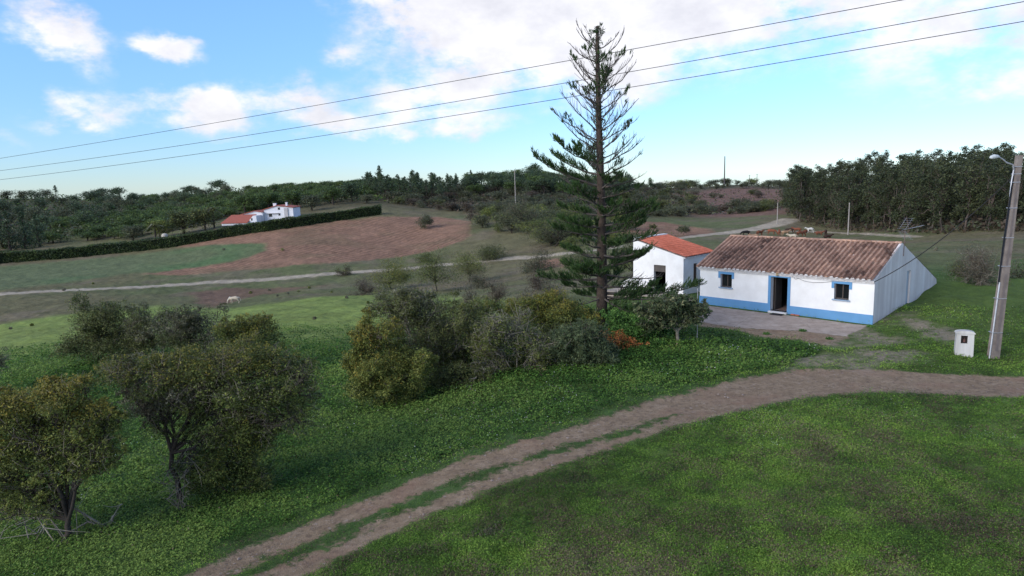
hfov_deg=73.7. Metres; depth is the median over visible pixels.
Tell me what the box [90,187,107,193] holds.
skyline tree
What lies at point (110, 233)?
stone pine
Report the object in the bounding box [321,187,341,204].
garden tree
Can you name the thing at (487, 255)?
bush
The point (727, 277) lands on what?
window
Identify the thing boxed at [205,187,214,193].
woodland oak
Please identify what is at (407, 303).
bush
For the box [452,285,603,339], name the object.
bush
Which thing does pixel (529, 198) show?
scrub bush
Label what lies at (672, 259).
outbuilding
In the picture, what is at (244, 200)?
garden tree
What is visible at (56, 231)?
stone pine
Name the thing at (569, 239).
scrub bush
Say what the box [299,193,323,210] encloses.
garden tree
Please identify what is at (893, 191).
eucalyptus
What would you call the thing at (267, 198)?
garden tree
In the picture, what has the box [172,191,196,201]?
woodland oak
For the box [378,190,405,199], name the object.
scrub bush
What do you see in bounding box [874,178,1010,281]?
service cable
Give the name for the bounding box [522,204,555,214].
scrub bush
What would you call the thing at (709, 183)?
hill bush
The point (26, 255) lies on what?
hedge
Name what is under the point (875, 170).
eucalyptus
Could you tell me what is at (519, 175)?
stone pine
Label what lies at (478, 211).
scrub bush
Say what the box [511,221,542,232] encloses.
scrub bush
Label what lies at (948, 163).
eucalyptus
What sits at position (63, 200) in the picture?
woodland oak
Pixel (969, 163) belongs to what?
eucalyptus
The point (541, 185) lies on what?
stone pine
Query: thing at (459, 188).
scrub bush
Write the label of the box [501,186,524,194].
scrub bush
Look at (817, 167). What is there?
eucalyptus
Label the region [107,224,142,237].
stone pine
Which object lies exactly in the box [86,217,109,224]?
stone pine
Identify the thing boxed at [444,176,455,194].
pine tree
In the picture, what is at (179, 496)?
bush
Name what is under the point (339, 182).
stone pine
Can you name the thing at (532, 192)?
scrub bush
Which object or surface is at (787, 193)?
eucalyptus
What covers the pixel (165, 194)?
woodland oak
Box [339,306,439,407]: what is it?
bush
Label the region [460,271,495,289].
bush
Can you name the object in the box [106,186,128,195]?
skyline tree
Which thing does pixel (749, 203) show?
scrub bush
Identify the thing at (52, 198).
woodland oak
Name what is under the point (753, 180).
ridge tree
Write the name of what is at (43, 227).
woodland oak
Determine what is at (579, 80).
power line
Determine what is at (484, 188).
scrub bush
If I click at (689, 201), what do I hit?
scrub bush
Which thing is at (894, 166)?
eucalyptus
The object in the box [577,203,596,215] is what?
scrub bush
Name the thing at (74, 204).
woodland oak
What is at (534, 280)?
bush
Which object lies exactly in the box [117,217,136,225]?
stone pine
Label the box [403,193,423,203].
scrub bush
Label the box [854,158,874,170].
eucalyptus
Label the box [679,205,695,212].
scrub bush
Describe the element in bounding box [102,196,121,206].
woodland oak
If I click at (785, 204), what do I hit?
eucalyptus
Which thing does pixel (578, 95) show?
power line
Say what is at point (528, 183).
woodland oak
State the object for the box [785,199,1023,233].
undergrowth
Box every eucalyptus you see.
[777,169,797,196]
[777,173,797,205]
[781,173,809,215]
[782,167,813,211]
[782,172,798,210]
[783,180,800,215]
[785,169,813,218]
[791,170,814,221]
[799,172,823,221]
[805,188,835,223]
[807,182,832,223]
[808,170,824,215]
[813,164,824,172]
[814,169,828,194]
[816,176,828,221]
[821,174,832,212]
[821,176,841,226]
[823,163,832,177]
[825,182,846,225]
[826,175,850,227]
[827,164,842,180]
[831,171,869,228]
[832,184,867,230]
[837,158,852,182]
[842,163,858,186]
[847,169,864,223]
[851,161,870,185]
[851,164,866,176]
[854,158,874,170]
[856,173,879,228]
[858,165,900,227]
[859,157,868,168]
[860,168,901,227]
[861,167,885,219]
[861,175,882,228]
[863,162,892,189]
[870,150,887,167]
[871,170,902,221]
[873,178,898,228]
[876,161,885,181]
[878,154,888,172]
[880,160,919,224]
[882,150,889,163]
[884,160,902,208]
[888,177,918,229]
[889,163,915,221]
[890,160,935,225]
[891,170,922,230]
[895,153,918,170]
[897,157,914,180]
[897,172,936,232]
[911,161,949,230]
[912,149,923,160]
[913,152,932,159]
[914,161,955,216]
[915,158,949,223]
[918,154,950,223]
[923,149,942,161]
[925,164,958,230]
[936,153,968,209]
[940,157,966,198]
[943,164,964,223]
[947,162,978,226]
[949,150,989,230]
[954,145,970,157]
[957,157,981,190]
[959,156,1011,221]
[960,151,975,177]
[969,144,984,157]
[970,150,998,223]
[971,166,1005,226]
[972,147,1001,159]
[977,161,1011,229]
[985,162,1023,219]
[991,148,1003,156]
[994,150,1016,198]
[996,163,1023,213]
[996,168,1022,212]
[998,144,1016,170]
[1017,160,1023,214]
[1018,181,1023,211]
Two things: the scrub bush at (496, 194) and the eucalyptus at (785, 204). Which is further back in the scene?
the scrub bush at (496, 194)
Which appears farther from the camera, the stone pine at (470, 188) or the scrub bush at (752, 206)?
the stone pine at (470, 188)
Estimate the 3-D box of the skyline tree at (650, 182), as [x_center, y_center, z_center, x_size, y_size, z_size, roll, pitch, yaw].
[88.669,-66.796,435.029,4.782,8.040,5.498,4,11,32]
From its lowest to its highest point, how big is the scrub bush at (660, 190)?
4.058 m
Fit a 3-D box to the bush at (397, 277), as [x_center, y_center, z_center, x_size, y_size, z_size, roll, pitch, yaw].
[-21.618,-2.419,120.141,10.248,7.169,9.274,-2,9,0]
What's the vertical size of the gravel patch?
0.102 m
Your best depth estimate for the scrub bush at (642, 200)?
271.46 m
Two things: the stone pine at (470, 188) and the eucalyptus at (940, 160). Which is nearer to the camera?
the eucalyptus at (940, 160)
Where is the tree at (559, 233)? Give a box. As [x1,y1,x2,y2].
[510,198,595,245]
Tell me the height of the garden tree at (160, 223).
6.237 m
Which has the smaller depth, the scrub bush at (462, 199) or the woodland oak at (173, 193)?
the scrub bush at (462, 199)
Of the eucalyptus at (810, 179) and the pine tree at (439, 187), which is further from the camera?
the pine tree at (439, 187)
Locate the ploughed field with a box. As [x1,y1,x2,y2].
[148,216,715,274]
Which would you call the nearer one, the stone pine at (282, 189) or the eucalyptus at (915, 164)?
the eucalyptus at (915, 164)
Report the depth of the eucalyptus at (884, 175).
169.22 m
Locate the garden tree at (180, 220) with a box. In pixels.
[162,209,202,233]
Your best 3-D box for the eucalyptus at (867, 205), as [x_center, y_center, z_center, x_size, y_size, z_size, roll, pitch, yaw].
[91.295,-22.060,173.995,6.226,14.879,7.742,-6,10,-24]
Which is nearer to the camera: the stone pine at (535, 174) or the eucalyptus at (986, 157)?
the eucalyptus at (986, 157)
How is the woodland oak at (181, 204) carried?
on the ground at (138, 267)
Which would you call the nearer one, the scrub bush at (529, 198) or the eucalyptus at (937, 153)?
the eucalyptus at (937, 153)
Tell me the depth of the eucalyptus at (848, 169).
212.23 m
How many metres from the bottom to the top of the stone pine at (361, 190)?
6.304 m
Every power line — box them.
[0,1,1023,170]
[1,21,1023,179]
[5,0,900,157]
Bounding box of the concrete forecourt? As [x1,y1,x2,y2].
[699,305,869,335]
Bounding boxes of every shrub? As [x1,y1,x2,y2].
[600,306,680,347]
[603,329,654,351]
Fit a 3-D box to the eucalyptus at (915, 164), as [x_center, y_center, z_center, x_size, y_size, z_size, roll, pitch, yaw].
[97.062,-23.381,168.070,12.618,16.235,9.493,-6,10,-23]
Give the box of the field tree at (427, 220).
[413,214,434,228]
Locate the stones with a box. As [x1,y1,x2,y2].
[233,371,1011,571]
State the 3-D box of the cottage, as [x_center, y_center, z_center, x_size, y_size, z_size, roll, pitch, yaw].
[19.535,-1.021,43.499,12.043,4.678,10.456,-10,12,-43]
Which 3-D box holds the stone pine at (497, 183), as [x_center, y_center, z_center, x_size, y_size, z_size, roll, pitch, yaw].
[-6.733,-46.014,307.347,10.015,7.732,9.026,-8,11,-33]
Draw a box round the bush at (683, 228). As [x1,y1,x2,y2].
[675,224,692,234]
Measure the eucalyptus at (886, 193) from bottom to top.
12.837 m
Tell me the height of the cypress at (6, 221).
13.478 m
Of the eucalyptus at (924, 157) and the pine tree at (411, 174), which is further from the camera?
the pine tree at (411, 174)
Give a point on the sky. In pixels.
(75, 73)
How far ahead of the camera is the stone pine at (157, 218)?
248.35 m
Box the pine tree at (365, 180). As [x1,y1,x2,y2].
[360,172,373,186]
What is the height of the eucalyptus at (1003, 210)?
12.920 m
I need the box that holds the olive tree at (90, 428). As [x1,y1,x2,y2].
[0,370,131,541]
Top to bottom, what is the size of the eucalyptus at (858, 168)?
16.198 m
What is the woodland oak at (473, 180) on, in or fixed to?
on the ground at (138, 267)
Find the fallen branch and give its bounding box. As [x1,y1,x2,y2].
[0,485,122,557]
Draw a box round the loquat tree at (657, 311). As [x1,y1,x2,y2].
[631,290,712,340]
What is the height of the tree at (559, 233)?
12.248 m
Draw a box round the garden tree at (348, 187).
[338,180,362,201]
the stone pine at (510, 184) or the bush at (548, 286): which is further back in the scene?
the stone pine at (510, 184)
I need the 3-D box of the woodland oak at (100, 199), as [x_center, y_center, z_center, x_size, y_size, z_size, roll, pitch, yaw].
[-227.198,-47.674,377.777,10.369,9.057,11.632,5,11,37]
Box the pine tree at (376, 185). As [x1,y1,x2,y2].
[371,182,383,197]
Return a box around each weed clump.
[455,522,513,539]
[493,564,539,575]
[713,451,758,461]
[804,444,845,451]
[965,352,1002,359]
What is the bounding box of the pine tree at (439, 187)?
[435,183,442,194]
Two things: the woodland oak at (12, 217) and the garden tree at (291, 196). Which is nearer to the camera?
the garden tree at (291, 196)
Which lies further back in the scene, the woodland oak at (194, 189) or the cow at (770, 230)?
the woodland oak at (194, 189)
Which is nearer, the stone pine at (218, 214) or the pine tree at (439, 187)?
the stone pine at (218, 214)
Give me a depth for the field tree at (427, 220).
206.19 m
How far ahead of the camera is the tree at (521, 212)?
188.40 m
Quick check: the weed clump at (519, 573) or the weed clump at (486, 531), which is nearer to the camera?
the weed clump at (519, 573)
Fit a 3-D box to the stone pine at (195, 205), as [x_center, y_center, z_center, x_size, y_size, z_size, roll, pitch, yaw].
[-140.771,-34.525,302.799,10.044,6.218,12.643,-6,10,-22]
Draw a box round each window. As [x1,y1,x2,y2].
[718,271,733,288]
[831,282,851,301]
[961,336,967,342]
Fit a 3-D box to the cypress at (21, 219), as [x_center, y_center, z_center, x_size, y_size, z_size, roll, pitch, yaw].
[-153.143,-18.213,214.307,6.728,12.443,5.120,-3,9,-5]
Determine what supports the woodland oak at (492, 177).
on the ground at (138, 267)
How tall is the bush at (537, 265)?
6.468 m
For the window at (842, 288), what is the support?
in the cottage
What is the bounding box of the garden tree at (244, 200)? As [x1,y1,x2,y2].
[230,193,257,212]
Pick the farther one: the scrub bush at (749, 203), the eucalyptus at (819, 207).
the scrub bush at (749, 203)
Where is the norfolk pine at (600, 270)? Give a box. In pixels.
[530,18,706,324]
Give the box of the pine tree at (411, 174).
[406,171,414,183]
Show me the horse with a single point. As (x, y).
(233, 298)
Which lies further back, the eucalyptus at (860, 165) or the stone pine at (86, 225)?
the stone pine at (86, 225)
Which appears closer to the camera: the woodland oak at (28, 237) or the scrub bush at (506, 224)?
the scrub bush at (506, 224)
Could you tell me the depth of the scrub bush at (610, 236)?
155.17 m
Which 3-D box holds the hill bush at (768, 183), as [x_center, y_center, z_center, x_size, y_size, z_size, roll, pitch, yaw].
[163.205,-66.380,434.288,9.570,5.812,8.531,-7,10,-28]
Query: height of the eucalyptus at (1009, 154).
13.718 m
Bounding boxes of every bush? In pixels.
[0,347,10,373]
[48,289,146,364]
[91,349,174,392]
[100,300,210,357]
[147,439,224,510]
[154,303,232,356]
[181,406,290,497]
[206,310,290,360]
[335,263,352,275]
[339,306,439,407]
[340,272,387,295]
[365,254,415,287]
[365,281,482,386]
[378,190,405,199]
[391,194,406,203]
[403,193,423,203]
[403,197,422,203]
[413,190,434,195]
[413,252,433,262]
[424,359,495,393]
[428,306,584,367]
[429,194,449,200]
[442,202,459,210]
[452,279,484,313]
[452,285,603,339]
[455,185,467,192]
[456,196,467,202]
[458,190,473,199]
[458,201,472,212]
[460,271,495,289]
[461,297,568,380]
[471,196,481,201]
[471,240,509,261]
[472,214,491,227]
[473,204,484,213]
[475,201,506,214]
[477,184,490,193]
[477,276,512,305]
[480,204,495,216]
[486,186,502,192]
[487,189,510,200]
[489,213,515,223]
[490,204,506,211]
[491,223,504,232]
[496,217,522,232]
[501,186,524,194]
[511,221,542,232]
[512,286,541,311]
[516,243,557,273]
[519,269,557,291]
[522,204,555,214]
[523,195,536,201]
[525,190,539,197]
[527,208,557,220]
[528,217,559,230]
[531,226,547,242]
[536,229,567,245]
[536,280,571,305]
[540,198,556,205]
[546,202,565,210]
[552,239,596,274]
[558,197,587,206]
[558,209,580,217]
[559,235,580,245]
[562,220,595,240]
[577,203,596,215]
[584,207,606,219]
[596,231,622,240]
[618,190,641,198]
[627,196,654,207]
[653,209,668,215]
[656,191,671,197]
[656,199,670,208]
[658,188,669,194]
[658,195,670,199]
[665,205,687,216]
[675,224,692,234]
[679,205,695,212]
[683,194,700,201]
[686,198,696,203]
[687,180,699,187]
[689,202,714,214]
[704,180,714,187]
[706,192,717,197]
[717,204,728,210]
[721,178,733,183]
[724,197,745,209]
[732,205,750,213]
[739,197,751,203]
[740,203,761,211]
[741,200,762,211]
[747,189,757,194]
[752,192,765,197]
[756,202,773,211]
[759,198,775,205]
[762,180,776,187]
[942,241,1020,285]
[943,257,973,278]
[996,258,1023,278]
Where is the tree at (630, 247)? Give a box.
[607,222,641,276]
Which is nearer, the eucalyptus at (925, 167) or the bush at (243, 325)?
the bush at (243, 325)
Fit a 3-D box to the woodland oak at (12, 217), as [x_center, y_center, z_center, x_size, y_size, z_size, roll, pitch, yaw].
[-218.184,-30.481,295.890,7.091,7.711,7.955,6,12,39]
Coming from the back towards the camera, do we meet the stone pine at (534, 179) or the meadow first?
the stone pine at (534, 179)
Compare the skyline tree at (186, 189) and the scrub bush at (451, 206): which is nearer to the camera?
the scrub bush at (451, 206)
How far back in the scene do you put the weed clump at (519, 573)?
14.34 m
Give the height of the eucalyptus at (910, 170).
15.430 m
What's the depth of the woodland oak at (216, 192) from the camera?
360.06 m
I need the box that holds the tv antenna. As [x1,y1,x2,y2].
[899,218,923,255]
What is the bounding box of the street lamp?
[987,154,1023,358]
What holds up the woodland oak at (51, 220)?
on the ground at (138, 267)
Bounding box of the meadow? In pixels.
[0,294,537,361]
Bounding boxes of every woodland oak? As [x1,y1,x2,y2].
[0,190,14,198]
[0,199,14,212]
[0,228,26,248]
[1,211,18,222]
[10,205,26,216]
[12,197,24,205]
[14,190,30,199]
[16,229,36,245]
[18,221,40,231]
[24,189,45,199]
[24,206,49,220]
[25,210,55,225]
[27,197,49,209]
[28,223,51,235]
[38,188,57,197]
[43,216,66,229]
[45,194,58,202]
[52,207,71,216]
[56,197,70,205]
[57,199,83,211]
[65,201,89,212]
[66,195,80,201]
[67,211,98,227]
[74,191,100,201]
[83,208,109,219]
[90,195,110,205]
[99,203,117,210]
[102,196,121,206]
[104,192,117,198]
[114,198,138,207]
[125,193,137,200]
[142,197,158,204]
[154,196,173,203]
[159,192,171,198]
[168,190,183,198]
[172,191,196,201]
[174,199,189,207]
[191,186,200,193]
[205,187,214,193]
[209,190,225,198]
[219,184,234,190]
[460,174,487,191]
[484,172,502,187]
[502,172,517,182]
[519,169,537,174]
[520,178,536,192]
[540,174,559,192]
[605,181,619,193]
[618,178,635,195]
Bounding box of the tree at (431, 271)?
[406,242,468,291]
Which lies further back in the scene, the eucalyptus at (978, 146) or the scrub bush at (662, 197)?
the scrub bush at (662, 197)
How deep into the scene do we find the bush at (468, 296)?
67.06 m
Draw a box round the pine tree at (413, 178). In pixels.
[409,176,419,192]
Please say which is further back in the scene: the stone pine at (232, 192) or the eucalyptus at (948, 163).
the stone pine at (232, 192)
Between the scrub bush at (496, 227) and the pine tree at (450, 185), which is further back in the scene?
the pine tree at (450, 185)
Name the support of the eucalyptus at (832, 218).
on the ground at (138, 267)
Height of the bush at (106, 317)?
5.725 m
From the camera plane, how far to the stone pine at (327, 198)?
267.94 m
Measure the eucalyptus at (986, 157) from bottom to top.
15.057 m
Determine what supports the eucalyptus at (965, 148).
on the ground at (138, 267)
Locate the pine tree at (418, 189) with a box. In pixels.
[413,180,423,192]
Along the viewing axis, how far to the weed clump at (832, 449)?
19.98 m
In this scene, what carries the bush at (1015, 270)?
on the ground at (138, 267)
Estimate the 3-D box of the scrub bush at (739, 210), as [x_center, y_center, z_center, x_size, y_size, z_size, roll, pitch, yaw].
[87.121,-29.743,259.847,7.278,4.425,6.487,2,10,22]
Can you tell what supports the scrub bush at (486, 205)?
on the ground at (138, 267)
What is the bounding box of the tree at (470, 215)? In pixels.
[464,207,476,224]
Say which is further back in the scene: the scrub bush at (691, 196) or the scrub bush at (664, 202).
the scrub bush at (691, 196)
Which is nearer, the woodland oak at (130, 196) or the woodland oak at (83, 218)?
the woodland oak at (83, 218)
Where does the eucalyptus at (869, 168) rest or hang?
on the ground at (138, 267)
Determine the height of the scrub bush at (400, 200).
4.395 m
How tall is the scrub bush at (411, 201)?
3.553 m
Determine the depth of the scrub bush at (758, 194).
356.24 m
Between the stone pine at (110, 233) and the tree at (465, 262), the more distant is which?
the stone pine at (110, 233)
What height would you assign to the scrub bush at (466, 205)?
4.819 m
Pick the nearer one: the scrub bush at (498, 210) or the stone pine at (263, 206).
the scrub bush at (498, 210)
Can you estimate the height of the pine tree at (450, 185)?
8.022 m
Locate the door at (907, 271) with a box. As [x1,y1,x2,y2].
[905,271,908,303]
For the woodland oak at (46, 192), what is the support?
on the ground at (138, 267)
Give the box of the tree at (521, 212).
[487,190,553,229]
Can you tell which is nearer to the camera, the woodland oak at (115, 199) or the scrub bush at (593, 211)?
the scrub bush at (593, 211)
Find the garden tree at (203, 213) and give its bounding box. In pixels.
[189,207,219,230]
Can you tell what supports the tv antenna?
attached to the cottage
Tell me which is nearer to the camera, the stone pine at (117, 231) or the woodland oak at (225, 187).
the stone pine at (117, 231)
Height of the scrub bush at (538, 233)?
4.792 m
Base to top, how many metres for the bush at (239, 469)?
3.230 m
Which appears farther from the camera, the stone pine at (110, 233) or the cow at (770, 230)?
the stone pine at (110, 233)
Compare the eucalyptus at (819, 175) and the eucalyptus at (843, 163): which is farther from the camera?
the eucalyptus at (843, 163)
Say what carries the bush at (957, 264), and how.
on the ground at (138, 267)
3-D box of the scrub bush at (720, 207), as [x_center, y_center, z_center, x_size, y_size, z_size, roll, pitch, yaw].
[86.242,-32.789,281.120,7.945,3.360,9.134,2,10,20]
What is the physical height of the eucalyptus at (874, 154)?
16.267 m
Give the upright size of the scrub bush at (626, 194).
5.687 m
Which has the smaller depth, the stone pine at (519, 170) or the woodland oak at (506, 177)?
the woodland oak at (506, 177)
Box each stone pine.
[29,231,73,242]
[46,227,66,236]
[48,219,68,228]
[58,215,79,223]
[68,228,90,237]
[73,220,88,229]
[75,231,102,240]
[79,223,94,229]
[82,223,113,237]
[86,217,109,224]
[97,221,117,227]
[104,230,122,238]
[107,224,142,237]
[114,215,131,221]
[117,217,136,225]
[121,204,143,210]
[127,211,153,217]
[132,213,162,223]
[133,223,152,234]
[147,215,169,220]
[163,222,176,231]
[172,205,192,210]
[184,208,223,219]
[186,203,204,207]
[211,200,226,206]
[217,208,236,215]
[222,194,239,199]
[223,201,237,211]
[227,191,242,195]
[238,204,255,211]
[242,188,261,193]
[254,201,265,210]
[255,202,273,208]
[267,185,281,190]
[275,188,295,192]
[285,184,301,188]
[287,197,303,205]
[299,185,318,190]
[306,188,322,193]
[317,194,339,202]
[318,180,332,184]
[334,180,346,188]
[349,188,364,198]
[366,190,376,194]
[462,172,475,178]
[464,183,485,192]
[469,171,489,183]
[479,171,503,181]
[486,177,507,189]
[503,180,523,189]
[507,172,526,179]
[508,176,526,187]
[510,169,523,176]
[526,174,552,192]
[526,177,555,192]
[529,172,546,177]
[545,172,559,184]
[554,182,570,194]
[581,184,592,192]
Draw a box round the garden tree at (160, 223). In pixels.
[147,219,172,237]
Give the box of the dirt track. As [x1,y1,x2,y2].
[183,367,1023,575]
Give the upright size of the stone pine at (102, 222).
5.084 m
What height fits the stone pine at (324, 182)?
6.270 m
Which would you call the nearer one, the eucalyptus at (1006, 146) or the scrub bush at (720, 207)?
the eucalyptus at (1006, 146)
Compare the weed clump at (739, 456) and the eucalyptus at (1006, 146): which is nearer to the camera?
the weed clump at (739, 456)
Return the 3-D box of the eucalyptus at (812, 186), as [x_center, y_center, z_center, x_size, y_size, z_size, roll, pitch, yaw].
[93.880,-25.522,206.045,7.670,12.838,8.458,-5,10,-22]
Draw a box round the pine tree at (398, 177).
[394,174,405,189]
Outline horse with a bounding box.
[227,296,240,302]
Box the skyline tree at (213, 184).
[206,179,229,189]
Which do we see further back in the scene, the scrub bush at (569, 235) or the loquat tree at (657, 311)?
the scrub bush at (569, 235)
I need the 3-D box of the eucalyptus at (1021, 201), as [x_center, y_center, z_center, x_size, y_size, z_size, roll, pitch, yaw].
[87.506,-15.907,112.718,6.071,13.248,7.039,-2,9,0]
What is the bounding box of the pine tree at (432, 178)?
[429,175,437,190]
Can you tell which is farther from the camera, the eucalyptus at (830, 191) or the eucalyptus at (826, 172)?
the eucalyptus at (826, 172)
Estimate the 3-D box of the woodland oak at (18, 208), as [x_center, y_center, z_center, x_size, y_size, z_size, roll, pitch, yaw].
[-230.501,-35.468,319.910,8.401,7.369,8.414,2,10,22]
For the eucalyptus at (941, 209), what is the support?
on the ground at (138, 267)
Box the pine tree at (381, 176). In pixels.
[378,173,389,196]
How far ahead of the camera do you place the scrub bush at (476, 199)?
274.30 m
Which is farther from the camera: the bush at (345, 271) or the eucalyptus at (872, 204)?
the eucalyptus at (872, 204)
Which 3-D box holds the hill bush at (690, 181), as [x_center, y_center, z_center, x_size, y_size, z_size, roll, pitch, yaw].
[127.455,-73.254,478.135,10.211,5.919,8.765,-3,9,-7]
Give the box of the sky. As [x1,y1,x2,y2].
[0,0,1023,200]
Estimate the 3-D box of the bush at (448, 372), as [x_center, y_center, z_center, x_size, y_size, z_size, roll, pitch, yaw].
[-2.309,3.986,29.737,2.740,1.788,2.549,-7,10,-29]
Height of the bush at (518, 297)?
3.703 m
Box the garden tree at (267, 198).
[251,192,284,207]
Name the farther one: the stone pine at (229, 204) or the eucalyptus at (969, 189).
the stone pine at (229, 204)
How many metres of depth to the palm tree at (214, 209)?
224.13 m
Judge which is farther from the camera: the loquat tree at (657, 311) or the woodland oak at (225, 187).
the woodland oak at (225, 187)
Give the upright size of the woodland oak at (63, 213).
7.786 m
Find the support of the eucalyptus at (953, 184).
on the ground at (138, 267)
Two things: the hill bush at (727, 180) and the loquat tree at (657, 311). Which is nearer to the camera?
the loquat tree at (657, 311)
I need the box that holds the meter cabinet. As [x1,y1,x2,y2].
[954,329,975,357]
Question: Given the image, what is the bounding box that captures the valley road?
[0,217,922,294]
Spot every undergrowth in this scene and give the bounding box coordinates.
[0,182,784,248]
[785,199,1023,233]
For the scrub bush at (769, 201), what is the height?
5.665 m
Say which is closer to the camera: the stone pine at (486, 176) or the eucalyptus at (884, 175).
the eucalyptus at (884, 175)
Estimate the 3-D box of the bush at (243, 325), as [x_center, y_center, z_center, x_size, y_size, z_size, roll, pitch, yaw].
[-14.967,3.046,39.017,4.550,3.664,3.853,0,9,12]
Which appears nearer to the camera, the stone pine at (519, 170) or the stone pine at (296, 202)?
the stone pine at (296, 202)
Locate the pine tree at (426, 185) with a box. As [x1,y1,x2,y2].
[421,179,431,197]
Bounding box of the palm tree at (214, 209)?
[206,207,223,227]
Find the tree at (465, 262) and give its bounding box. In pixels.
[449,250,491,281]
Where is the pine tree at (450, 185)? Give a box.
[445,181,456,199]
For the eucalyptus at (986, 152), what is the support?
on the ground at (138, 267)
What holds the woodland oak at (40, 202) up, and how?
on the ground at (138, 267)
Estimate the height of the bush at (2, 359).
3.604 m
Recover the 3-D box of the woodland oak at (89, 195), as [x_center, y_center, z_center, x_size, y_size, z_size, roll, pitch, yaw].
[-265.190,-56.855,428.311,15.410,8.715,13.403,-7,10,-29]
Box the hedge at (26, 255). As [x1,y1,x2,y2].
[0,204,381,263]
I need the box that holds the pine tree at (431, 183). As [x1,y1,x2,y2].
[428,180,436,197]
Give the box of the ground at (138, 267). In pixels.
[0,185,1023,575]
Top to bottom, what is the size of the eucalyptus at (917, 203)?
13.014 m
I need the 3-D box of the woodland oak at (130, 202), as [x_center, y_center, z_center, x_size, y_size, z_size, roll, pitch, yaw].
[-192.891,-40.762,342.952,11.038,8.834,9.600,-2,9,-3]
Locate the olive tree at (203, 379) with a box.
[91,328,328,503]
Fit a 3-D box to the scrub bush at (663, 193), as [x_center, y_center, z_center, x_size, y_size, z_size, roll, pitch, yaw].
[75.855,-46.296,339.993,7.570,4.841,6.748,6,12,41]
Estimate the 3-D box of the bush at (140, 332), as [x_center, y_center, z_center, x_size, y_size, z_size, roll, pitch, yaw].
[-21.863,2.750,42.008,6.488,4.074,4.038,-2,9,0]
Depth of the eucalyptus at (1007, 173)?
124.59 m
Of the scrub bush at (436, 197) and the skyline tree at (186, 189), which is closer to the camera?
the scrub bush at (436, 197)
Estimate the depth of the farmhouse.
224.09 m
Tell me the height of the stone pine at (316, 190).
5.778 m
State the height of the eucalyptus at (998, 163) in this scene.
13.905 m
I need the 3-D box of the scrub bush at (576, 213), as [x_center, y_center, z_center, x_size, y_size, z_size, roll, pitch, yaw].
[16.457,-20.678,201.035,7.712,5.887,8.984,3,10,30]
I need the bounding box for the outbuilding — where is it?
[623,233,712,294]
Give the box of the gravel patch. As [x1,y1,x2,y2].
[695,322,854,345]
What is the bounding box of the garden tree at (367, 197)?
[359,194,374,202]
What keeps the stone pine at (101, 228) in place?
on the ground at (138, 267)
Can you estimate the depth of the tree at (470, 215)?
206.94 m
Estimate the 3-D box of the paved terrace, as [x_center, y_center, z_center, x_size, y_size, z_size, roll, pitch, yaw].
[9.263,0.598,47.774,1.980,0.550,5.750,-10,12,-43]
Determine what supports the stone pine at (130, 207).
on the ground at (138, 267)
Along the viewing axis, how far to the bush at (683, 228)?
175.28 m
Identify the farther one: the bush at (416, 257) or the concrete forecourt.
the bush at (416, 257)
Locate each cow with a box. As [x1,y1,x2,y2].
[767,229,777,234]
[796,231,805,236]
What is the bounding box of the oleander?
[545,317,620,369]
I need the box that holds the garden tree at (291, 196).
[279,189,303,204]
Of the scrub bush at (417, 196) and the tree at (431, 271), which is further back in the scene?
the scrub bush at (417, 196)
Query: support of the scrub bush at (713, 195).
on the ground at (138, 267)
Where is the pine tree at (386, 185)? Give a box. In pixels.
[382,175,398,190]
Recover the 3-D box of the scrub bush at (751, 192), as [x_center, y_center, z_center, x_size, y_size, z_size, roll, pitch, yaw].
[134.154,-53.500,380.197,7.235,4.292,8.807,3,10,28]
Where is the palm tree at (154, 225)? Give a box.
[143,223,164,239]
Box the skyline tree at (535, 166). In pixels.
[524,162,542,171]
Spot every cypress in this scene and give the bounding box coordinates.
[0,210,22,250]
[14,211,35,248]
[30,212,46,247]
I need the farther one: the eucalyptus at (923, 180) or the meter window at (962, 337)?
the eucalyptus at (923, 180)
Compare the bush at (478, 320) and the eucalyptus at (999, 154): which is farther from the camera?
the eucalyptus at (999, 154)
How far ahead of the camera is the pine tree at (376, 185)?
276.75 m
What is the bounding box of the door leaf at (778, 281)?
[774,277,781,308]
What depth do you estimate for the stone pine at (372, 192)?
285.42 m
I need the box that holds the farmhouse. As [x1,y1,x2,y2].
[221,202,300,225]
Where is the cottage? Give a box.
[696,235,936,324]
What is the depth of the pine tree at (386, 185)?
281.12 m
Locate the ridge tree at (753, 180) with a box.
[746,178,759,184]
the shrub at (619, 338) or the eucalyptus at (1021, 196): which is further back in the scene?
the eucalyptus at (1021, 196)
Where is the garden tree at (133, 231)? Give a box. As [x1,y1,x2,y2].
[118,224,144,240]
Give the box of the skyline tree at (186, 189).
[179,185,195,192]
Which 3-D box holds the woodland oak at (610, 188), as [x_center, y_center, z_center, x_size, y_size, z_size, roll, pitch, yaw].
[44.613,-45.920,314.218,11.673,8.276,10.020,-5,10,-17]
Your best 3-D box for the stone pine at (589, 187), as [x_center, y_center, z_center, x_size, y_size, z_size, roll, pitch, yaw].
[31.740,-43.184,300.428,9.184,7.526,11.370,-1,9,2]
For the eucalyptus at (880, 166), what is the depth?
209.38 m
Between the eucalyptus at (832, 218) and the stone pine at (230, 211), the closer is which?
the eucalyptus at (832, 218)
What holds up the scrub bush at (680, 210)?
on the ground at (138, 267)
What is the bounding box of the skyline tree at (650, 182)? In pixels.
[648,178,653,186]
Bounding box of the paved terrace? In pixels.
[607,288,678,298]

